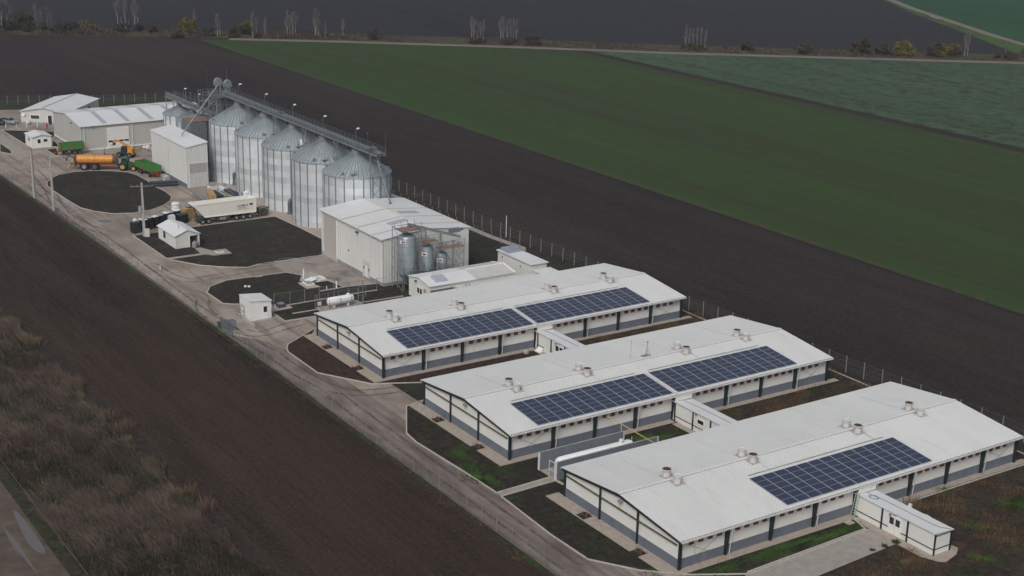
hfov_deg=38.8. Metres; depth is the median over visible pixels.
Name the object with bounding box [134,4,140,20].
bare tree
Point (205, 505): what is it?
reed tuft
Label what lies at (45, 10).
bare tree
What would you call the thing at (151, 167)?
dump trailer
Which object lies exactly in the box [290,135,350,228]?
grain silo
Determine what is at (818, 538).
grass patch
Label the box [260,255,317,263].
kerb
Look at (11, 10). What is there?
bare tree
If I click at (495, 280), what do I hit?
roofed passage
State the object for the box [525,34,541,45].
bush
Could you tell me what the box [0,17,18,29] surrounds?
bush
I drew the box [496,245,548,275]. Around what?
cabin
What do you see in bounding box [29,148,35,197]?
utility pole
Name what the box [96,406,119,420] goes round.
reed tuft
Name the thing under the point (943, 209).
green field
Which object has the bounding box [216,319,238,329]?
puddle
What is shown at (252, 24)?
bare tree
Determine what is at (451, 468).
puddle
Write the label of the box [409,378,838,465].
apron
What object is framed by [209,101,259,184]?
grain silo
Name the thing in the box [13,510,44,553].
puddle
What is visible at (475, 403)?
livestock shed
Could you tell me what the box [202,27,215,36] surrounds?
bush
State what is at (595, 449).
gas tank
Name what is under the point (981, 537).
dry weeds
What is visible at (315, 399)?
kerb
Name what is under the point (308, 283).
hatch
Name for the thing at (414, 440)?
kerb
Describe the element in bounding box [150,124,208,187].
intake building
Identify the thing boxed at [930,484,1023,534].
grass patch
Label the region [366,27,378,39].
bush
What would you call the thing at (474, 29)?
bare tree
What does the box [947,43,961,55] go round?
bush
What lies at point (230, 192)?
pipe stack
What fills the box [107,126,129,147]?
sectional door
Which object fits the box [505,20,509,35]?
bare tree
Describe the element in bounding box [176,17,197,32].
bush
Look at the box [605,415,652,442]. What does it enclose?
gas pipe
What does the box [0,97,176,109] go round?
grass strip
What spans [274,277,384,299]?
gas fence
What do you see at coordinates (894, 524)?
door
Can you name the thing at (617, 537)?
apron
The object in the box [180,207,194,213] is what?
wooden crate
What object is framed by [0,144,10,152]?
lawn
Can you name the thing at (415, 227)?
scaffold
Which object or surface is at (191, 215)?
wooden crate
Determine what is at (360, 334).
livestock shed
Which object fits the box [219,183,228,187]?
pallet stack
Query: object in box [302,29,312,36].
bush
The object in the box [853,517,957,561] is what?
apron
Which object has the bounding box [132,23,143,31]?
bush
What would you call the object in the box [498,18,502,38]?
bare tree
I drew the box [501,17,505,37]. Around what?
bare tree
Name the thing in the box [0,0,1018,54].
ploughed field
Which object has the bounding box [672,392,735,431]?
annex
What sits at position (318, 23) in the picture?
bare tree
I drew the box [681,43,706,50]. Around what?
bush
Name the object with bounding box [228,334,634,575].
lane pavement
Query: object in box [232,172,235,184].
aeration fan
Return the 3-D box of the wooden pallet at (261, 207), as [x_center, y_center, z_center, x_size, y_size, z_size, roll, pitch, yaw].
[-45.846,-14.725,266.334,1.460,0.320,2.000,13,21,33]
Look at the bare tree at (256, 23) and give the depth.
490.45 m
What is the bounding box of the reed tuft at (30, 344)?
[23,334,46,347]
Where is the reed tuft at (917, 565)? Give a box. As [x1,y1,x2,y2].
[908,555,930,571]
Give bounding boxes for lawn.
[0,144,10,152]
[3,130,53,142]
[47,148,58,154]
[47,171,170,212]
[135,217,321,266]
[208,273,410,319]
[288,311,695,382]
[391,196,503,264]
[407,369,866,491]
[503,452,1023,573]
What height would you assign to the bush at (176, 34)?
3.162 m
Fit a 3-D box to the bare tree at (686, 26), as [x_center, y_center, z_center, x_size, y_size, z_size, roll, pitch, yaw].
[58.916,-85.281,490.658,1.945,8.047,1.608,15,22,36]
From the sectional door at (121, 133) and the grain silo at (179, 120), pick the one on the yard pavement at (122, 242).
the grain silo at (179, 120)
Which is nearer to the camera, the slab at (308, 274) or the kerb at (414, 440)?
the kerb at (414, 440)
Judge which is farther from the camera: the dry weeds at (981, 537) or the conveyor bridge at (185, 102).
the conveyor bridge at (185, 102)
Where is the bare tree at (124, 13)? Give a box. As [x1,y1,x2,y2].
[122,0,127,27]
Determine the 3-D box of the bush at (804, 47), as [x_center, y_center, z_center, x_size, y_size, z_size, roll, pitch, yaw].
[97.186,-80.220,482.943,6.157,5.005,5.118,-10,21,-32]
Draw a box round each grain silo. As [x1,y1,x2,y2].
[162,103,189,125]
[176,108,202,128]
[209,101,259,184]
[234,112,287,198]
[261,123,317,213]
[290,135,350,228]
[322,148,391,207]
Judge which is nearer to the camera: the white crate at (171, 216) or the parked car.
the white crate at (171, 216)
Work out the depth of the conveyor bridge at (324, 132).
263.42 m
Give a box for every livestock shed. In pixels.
[314,263,685,377]
[420,315,833,459]
[560,381,1023,570]
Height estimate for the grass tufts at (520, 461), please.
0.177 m
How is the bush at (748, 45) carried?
on the hedge bank
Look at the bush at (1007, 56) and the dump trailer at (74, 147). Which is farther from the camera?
the bush at (1007, 56)
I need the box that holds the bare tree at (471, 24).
[470,17,473,36]
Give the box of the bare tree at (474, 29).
[472,21,476,36]
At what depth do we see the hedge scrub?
490.03 m
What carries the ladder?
on the apron at (617, 537)
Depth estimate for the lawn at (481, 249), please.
248.15 m
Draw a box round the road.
[229,38,1023,63]
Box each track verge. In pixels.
[0,464,84,575]
[884,0,1023,53]
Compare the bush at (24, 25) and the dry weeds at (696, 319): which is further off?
the bush at (24, 25)
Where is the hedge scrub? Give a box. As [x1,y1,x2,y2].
[0,24,1023,60]
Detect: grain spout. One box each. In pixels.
[182,85,217,134]
[198,99,215,119]
[376,157,390,203]
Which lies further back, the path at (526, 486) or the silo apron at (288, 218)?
the silo apron at (288, 218)
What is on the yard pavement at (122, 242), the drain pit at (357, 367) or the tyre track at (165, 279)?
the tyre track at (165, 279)
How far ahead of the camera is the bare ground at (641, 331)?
208.86 m
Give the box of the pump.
[192,240,198,247]
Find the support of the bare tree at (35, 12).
on the hedge bank
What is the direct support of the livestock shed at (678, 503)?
on the lawn at (531, 502)
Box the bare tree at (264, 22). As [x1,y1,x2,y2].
[263,17,266,31]
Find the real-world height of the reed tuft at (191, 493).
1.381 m
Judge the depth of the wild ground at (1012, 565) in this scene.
149.14 m
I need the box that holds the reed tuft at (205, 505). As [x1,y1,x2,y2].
[189,490,216,513]
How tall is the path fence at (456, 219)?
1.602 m
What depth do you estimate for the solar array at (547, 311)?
207.91 m
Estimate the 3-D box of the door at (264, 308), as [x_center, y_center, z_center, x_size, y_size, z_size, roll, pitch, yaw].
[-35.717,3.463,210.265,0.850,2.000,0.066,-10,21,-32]
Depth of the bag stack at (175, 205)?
265.55 m
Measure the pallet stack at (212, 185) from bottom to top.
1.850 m
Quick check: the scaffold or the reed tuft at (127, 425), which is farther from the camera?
the scaffold
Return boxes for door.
[37,139,41,147]
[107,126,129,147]
[190,172,206,187]
[262,305,267,318]
[417,286,422,294]
[555,344,563,350]
[887,515,901,537]
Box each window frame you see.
[30,114,39,119]
[697,418,703,426]
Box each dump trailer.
[54,140,84,154]
[135,159,161,176]
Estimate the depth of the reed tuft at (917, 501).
155.59 m
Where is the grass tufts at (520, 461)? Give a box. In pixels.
[423,420,686,475]
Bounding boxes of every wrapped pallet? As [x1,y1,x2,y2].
[130,221,140,232]
[139,219,148,230]
[145,216,153,229]
[152,215,159,227]
[156,213,164,222]
[161,211,169,220]
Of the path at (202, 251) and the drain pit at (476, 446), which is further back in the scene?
the path at (202, 251)
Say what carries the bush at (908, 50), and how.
on the hedge bank
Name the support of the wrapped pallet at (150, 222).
on the yard pavement at (122, 242)
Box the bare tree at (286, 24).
[283,9,288,35]
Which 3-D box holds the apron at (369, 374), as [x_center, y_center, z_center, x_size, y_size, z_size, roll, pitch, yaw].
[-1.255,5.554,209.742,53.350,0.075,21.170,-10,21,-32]
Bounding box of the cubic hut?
[239,293,271,320]
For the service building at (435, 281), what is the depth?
221.93 m
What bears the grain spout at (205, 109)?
attached to the elevator tower
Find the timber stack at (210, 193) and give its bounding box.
[206,188,216,199]
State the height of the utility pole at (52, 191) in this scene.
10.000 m
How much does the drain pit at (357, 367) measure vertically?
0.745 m
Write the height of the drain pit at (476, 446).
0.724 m
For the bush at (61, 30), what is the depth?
489.43 m
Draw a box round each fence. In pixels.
[0,91,185,104]
[0,172,580,575]
[190,92,1023,441]
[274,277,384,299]
[315,288,365,309]
[393,190,519,248]
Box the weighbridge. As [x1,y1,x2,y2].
[0,134,27,155]
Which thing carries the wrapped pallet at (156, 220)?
on the yard pavement at (122, 242)
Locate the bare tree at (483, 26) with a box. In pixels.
[482,21,485,39]
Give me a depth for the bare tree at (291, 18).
493.22 m
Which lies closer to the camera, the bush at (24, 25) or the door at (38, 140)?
the door at (38, 140)
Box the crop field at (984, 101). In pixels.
[591,51,1023,147]
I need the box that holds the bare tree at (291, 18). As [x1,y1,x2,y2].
[290,12,294,33]
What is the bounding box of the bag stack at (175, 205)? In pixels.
[171,202,179,209]
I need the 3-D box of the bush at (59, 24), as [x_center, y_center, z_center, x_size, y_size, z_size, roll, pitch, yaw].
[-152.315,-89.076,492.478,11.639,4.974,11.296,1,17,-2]
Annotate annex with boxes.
[534,325,584,352]
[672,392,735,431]
[854,483,953,555]
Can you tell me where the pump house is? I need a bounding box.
[156,218,200,248]
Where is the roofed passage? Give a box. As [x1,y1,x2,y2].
[454,272,537,287]
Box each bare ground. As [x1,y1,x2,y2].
[579,317,705,344]
[722,380,865,420]
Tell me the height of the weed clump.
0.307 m
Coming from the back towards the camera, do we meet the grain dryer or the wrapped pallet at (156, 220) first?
the grain dryer
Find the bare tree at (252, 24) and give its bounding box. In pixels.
[250,13,254,37]
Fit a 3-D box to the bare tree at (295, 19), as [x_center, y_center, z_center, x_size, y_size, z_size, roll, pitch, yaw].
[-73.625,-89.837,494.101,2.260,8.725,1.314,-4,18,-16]
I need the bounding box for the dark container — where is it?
[175,210,187,222]
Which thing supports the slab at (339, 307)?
on the lawn at (230, 291)
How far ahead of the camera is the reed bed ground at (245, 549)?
158.70 m
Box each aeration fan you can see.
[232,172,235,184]
[287,198,291,213]
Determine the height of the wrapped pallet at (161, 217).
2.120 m
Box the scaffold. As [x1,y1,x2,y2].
[392,220,464,292]
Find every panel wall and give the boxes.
[538,431,624,469]
[555,436,658,479]
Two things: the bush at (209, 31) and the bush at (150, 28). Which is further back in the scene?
the bush at (150, 28)
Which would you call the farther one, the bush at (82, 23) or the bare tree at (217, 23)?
the bush at (82, 23)
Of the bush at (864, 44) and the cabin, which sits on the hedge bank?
the bush at (864, 44)
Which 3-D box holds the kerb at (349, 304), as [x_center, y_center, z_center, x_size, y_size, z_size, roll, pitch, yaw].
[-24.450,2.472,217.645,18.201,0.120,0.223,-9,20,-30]
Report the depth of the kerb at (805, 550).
145.58 m
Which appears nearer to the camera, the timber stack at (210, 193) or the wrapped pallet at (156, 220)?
the wrapped pallet at (156, 220)
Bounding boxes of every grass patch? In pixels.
[444,446,506,490]
[626,429,679,441]
[698,521,861,575]
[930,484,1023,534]
[964,551,999,565]
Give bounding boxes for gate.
[218,316,232,335]
[549,460,554,479]
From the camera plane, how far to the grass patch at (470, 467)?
161.89 m
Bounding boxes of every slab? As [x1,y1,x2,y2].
[233,314,276,323]
[273,304,291,311]
[298,282,320,288]
[300,272,328,281]
[315,300,361,311]
[540,467,553,477]
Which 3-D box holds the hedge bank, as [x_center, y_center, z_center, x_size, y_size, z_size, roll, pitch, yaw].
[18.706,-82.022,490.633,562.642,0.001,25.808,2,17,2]
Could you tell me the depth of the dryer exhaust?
304.15 m
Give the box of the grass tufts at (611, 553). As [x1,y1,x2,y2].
[541,502,860,575]
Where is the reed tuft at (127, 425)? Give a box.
[110,417,137,433]
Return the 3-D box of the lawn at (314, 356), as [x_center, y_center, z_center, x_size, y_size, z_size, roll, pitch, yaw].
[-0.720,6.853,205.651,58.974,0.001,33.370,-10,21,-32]
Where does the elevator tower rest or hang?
on the silo apron at (288, 218)
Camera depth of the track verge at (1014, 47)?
542.81 m
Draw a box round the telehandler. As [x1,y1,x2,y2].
[112,139,135,157]
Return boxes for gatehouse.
[24,130,51,148]
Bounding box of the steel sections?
[193,192,208,199]
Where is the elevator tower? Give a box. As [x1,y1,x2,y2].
[206,70,236,118]
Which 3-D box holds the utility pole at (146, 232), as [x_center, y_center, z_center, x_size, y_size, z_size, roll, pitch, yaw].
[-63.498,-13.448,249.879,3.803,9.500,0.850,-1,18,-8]
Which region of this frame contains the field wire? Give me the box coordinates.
[0,459,88,575]
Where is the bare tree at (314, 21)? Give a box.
[312,8,319,34]
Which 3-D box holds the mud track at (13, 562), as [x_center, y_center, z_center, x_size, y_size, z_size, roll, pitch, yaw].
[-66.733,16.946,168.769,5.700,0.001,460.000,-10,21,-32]
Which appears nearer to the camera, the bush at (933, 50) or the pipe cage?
the pipe cage
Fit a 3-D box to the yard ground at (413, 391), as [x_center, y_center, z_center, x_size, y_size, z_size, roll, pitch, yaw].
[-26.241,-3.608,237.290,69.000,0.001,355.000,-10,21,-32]
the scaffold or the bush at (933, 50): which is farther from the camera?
the bush at (933, 50)
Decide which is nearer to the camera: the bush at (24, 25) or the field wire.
the field wire
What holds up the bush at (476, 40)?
on the hedge bank
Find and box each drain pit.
[321,341,332,348]
[351,362,363,370]
[432,416,444,422]
[470,442,485,450]
[576,507,591,519]
[629,543,647,557]
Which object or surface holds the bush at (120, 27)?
on the hedge bank
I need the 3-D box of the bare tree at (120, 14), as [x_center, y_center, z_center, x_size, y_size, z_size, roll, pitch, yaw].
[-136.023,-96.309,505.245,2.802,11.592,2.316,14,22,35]
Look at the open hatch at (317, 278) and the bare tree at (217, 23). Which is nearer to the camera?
the open hatch at (317, 278)
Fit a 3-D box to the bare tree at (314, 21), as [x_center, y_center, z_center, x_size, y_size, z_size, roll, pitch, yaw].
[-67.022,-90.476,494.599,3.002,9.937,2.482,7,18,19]
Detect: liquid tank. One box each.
[162,175,169,180]
[185,200,193,207]
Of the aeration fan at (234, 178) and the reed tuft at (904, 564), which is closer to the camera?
the reed tuft at (904, 564)
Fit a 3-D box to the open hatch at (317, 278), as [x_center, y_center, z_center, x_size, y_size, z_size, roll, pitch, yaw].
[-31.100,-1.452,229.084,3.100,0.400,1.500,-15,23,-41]
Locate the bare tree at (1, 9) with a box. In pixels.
[0,1,3,28]
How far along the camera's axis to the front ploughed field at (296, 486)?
172.09 m
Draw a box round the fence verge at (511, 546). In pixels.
[0,175,558,575]
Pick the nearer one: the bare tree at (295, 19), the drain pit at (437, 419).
the drain pit at (437, 419)
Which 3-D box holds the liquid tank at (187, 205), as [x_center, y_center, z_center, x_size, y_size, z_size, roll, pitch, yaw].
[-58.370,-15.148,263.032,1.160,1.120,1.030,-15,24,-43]
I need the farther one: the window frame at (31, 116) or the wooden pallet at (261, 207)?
the window frame at (31, 116)
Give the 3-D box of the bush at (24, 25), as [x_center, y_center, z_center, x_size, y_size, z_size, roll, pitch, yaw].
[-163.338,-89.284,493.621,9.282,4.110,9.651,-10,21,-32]
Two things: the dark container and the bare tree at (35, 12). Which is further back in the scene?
the bare tree at (35, 12)
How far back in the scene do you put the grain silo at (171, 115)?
315.81 m
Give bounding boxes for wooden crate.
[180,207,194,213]
[188,213,195,218]
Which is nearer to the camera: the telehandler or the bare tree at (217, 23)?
the telehandler
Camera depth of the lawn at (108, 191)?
281.26 m
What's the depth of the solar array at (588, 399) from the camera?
173.38 m
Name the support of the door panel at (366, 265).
in the feed mill
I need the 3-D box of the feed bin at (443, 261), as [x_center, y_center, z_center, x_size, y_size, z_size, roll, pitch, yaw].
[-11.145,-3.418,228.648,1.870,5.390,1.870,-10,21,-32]
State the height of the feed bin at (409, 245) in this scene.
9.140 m
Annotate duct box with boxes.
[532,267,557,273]
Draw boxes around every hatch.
[276,302,285,307]
[302,281,314,285]
[304,275,325,281]
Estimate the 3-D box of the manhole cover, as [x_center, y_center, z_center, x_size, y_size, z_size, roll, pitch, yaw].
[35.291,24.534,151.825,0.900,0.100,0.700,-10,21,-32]
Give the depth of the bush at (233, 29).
489.35 m
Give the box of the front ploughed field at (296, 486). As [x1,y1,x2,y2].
[0,179,546,575]
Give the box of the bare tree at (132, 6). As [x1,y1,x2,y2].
[131,0,136,25]
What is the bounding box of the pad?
[273,255,371,285]
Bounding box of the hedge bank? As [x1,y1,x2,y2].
[0,28,1023,61]
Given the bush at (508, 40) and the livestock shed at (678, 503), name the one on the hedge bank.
the bush at (508, 40)
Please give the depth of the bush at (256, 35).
488.18 m
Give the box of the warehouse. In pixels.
[52,101,206,150]
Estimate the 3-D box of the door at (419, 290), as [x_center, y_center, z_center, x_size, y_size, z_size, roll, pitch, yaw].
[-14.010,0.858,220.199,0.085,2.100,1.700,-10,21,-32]
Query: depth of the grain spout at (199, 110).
292.67 m
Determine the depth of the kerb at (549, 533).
147.30 m
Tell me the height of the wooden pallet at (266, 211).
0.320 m
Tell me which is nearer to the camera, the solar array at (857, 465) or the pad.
the solar array at (857, 465)
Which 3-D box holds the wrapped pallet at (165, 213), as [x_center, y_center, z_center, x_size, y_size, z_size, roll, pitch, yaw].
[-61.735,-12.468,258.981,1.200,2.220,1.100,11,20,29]
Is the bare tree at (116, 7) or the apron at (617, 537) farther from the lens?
the bare tree at (116, 7)
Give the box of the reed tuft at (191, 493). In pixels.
[170,480,200,500]
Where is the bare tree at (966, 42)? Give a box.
[964,31,969,55]
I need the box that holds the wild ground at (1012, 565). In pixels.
[822,465,1023,575]
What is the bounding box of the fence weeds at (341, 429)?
[157,289,525,564]
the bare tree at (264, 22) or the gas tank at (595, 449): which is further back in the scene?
the bare tree at (264, 22)
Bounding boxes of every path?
[169,247,230,258]
[391,194,525,250]
[497,478,553,495]
[745,529,894,575]
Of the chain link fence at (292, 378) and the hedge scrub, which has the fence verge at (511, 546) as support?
the chain link fence at (292, 378)
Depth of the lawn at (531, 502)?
147.96 m
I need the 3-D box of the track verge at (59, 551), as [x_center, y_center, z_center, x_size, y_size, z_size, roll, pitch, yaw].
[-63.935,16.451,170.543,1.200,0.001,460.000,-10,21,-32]
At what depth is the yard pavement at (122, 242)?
243.62 m
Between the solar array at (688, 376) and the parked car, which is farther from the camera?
the parked car
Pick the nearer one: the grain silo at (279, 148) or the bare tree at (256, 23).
the grain silo at (279, 148)
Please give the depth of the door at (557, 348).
196.46 m
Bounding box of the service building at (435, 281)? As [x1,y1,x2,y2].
[407,261,515,295]
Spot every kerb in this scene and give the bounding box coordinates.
[1,175,557,575]
[2,130,54,143]
[46,170,171,213]
[133,216,322,267]
[206,272,375,320]
[235,312,254,326]
[260,255,317,263]
[286,290,376,305]
[286,310,705,383]
[292,296,402,313]
[406,370,869,493]
[501,450,1023,575]
[747,528,865,571]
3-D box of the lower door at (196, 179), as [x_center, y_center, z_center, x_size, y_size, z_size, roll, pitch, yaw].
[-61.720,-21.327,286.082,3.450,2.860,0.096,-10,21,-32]
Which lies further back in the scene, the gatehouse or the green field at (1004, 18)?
the green field at (1004, 18)
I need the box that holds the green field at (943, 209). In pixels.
[204,39,1023,310]
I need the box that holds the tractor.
[118,156,137,170]
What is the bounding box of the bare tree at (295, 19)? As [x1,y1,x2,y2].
[293,11,298,32]
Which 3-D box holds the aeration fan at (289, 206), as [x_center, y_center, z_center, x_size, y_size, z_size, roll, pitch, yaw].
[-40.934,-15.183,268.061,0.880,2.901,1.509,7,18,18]
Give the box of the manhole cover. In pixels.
[844,520,854,524]
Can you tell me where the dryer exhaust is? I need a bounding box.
[198,88,214,116]
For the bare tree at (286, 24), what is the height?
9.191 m
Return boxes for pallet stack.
[207,182,216,189]
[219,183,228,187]
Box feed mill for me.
[318,198,469,286]
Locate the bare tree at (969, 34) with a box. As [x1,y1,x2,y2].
[967,32,971,55]
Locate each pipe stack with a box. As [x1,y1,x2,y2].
[213,190,223,197]
[224,189,238,195]
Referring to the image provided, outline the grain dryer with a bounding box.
[181,112,211,166]
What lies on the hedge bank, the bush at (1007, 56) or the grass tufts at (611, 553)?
the bush at (1007, 56)
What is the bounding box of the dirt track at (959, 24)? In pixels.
[889,0,1023,44]
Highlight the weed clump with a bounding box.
[892,539,899,544]
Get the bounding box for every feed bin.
[397,232,415,290]
[420,243,432,272]
[435,250,447,270]
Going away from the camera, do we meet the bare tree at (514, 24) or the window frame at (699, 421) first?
the window frame at (699, 421)
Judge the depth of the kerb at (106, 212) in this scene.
276.82 m
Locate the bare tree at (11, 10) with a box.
[7,4,13,29]
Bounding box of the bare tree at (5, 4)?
[2,0,10,22]
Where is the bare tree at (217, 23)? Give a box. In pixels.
[215,13,220,35]
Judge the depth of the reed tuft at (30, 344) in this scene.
197.59 m
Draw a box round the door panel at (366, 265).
[363,260,369,278]
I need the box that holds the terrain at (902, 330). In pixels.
[0,30,1023,447]
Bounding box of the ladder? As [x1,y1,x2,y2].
[850,491,859,517]
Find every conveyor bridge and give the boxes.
[164,88,219,118]
[221,83,385,198]
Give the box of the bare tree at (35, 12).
[32,3,38,28]
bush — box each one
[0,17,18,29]
[12,8,36,27]
[19,20,44,30]
[44,18,79,32]
[58,23,86,33]
[79,20,90,27]
[108,22,132,32]
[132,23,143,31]
[144,24,157,31]
[170,30,183,37]
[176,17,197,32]
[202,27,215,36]
[227,23,240,37]
[236,20,251,33]
[252,33,260,38]
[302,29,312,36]
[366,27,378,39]
[467,37,485,43]
[499,37,516,44]
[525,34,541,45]
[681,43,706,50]
[740,41,755,51]
[798,40,814,53]
[849,37,872,55]
[874,44,893,55]
[892,39,916,56]
[926,40,943,55]
[936,43,953,56]
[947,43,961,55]
[993,51,1018,59]
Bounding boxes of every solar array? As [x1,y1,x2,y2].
[386,308,532,347]
[510,373,671,424]
[515,287,649,322]
[648,345,796,391]
[748,437,931,504]
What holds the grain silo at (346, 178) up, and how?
on the silo apron at (288, 218)
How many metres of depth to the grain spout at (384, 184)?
242.89 m
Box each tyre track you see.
[28,184,265,353]
[333,396,570,567]
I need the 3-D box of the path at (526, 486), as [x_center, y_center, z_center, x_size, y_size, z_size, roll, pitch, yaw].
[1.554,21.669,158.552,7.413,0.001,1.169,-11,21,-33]
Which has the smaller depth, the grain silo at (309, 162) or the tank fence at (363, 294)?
the tank fence at (363, 294)
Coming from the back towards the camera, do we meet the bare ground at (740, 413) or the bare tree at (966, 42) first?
the bare tree at (966, 42)
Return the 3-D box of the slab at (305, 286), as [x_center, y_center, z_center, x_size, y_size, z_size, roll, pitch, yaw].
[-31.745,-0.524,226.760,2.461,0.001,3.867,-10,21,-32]
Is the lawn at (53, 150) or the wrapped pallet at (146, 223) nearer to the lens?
the wrapped pallet at (146, 223)
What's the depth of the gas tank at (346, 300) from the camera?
216.12 m
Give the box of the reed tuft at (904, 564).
[900,556,920,571]
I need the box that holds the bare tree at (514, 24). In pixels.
[512,18,515,36]
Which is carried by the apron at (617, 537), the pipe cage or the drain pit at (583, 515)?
the drain pit at (583, 515)
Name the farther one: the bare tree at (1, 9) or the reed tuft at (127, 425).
the bare tree at (1, 9)
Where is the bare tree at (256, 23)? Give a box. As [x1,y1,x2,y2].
[255,17,259,32]
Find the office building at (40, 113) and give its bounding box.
[20,93,99,124]
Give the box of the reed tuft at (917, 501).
[896,494,933,513]
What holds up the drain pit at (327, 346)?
on the apron at (369, 374)
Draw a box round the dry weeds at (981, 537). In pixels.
[837,471,1023,575]
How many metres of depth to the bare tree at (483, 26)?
491.18 m
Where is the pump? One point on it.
(194, 243)
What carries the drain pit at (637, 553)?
in the apron at (617, 537)
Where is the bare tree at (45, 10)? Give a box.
[44,6,48,23]
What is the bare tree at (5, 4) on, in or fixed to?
on the hedge bank
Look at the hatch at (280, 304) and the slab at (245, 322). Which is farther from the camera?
the hatch at (280, 304)
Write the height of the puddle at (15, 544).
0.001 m
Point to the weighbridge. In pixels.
(16, 150)
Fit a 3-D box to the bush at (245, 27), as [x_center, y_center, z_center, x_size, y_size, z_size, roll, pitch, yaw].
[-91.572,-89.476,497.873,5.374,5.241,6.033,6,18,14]
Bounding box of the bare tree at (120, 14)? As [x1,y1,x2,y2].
[118,0,123,22]
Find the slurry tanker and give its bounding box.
[66,154,118,169]
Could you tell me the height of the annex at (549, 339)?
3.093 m
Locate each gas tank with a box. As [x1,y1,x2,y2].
[327,293,353,307]
[555,438,632,461]
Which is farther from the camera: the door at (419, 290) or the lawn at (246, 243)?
the lawn at (246, 243)
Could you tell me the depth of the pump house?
245.83 m
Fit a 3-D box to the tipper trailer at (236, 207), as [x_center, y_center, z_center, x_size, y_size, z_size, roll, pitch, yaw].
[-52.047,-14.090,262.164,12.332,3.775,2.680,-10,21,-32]
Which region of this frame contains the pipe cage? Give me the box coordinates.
[236,303,244,318]
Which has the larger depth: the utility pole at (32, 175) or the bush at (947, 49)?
the bush at (947, 49)
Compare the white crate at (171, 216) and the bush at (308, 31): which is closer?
the white crate at (171, 216)
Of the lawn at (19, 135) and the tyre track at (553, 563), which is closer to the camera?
the tyre track at (553, 563)
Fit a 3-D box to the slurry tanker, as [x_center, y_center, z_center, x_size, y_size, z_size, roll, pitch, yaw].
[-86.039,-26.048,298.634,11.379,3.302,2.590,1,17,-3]
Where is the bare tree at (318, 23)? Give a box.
[316,12,321,34]
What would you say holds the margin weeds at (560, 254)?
on the yard ground at (413, 391)
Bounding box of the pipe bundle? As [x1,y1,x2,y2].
[149,180,177,186]
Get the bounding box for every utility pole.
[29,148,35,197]
[41,157,59,210]
[130,183,152,236]
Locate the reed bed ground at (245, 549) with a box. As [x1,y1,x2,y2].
[0,299,278,575]
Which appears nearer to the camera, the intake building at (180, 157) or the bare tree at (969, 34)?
the intake building at (180, 157)
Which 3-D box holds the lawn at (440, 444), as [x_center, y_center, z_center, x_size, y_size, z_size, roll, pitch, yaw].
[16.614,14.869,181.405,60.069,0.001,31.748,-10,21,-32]
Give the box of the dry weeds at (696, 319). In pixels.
[581,312,874,387]
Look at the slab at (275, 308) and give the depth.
215.28 m
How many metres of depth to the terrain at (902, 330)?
266.54 m
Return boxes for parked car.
[1,117,17,124]
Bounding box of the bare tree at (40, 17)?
[37,8,42,21]
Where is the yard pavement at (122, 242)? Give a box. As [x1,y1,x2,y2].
[0,110,685,575]
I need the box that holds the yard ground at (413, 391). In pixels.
[183,189,1023,575]
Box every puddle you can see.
[2,524,37,574]
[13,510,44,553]
[98,219,111,222]
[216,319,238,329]
[446,466,456,470]
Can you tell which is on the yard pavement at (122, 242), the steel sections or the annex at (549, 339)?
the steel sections
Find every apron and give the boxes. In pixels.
[208,171,321,237]
[303,316,691,382]
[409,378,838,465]
[546,459,1023,575]
[673,422,695,432]
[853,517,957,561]
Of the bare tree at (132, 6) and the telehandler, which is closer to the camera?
the telehandler
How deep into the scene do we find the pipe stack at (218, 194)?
278.96 m
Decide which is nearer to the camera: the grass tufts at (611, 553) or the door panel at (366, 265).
the grass tufts at (611, 553)
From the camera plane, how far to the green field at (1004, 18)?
612.02 m
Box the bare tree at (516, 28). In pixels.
[515,20,518,38]
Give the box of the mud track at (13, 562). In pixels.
[0,481,69,575]
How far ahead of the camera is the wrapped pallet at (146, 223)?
254.19 m
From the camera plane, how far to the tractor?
298.02 m
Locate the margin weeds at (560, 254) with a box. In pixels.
[396,184,701,313]
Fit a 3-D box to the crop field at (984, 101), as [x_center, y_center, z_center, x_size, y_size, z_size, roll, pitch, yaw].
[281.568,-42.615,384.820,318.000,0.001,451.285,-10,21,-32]
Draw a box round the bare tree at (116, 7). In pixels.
[113,0,119,23]
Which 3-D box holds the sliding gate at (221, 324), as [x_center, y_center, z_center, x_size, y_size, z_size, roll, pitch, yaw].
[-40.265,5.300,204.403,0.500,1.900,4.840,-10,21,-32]
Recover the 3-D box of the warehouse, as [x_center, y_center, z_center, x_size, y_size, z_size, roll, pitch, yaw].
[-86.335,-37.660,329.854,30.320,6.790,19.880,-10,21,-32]
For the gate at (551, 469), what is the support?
attached to the panel wall at (559, 473)
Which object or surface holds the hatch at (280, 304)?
on the slab at (275, 308)
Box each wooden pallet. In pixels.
[256,205,268,209]
[256,210,268,214]
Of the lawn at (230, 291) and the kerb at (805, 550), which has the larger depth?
the lawn at (230, 291)
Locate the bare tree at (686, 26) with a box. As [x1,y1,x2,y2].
[683,24,687,42]
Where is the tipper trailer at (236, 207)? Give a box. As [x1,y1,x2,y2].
[188,195,257,224]
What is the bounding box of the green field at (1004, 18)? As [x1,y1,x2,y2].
[896,0,1023,42]
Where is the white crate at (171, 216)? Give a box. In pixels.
[168,214,174,219]

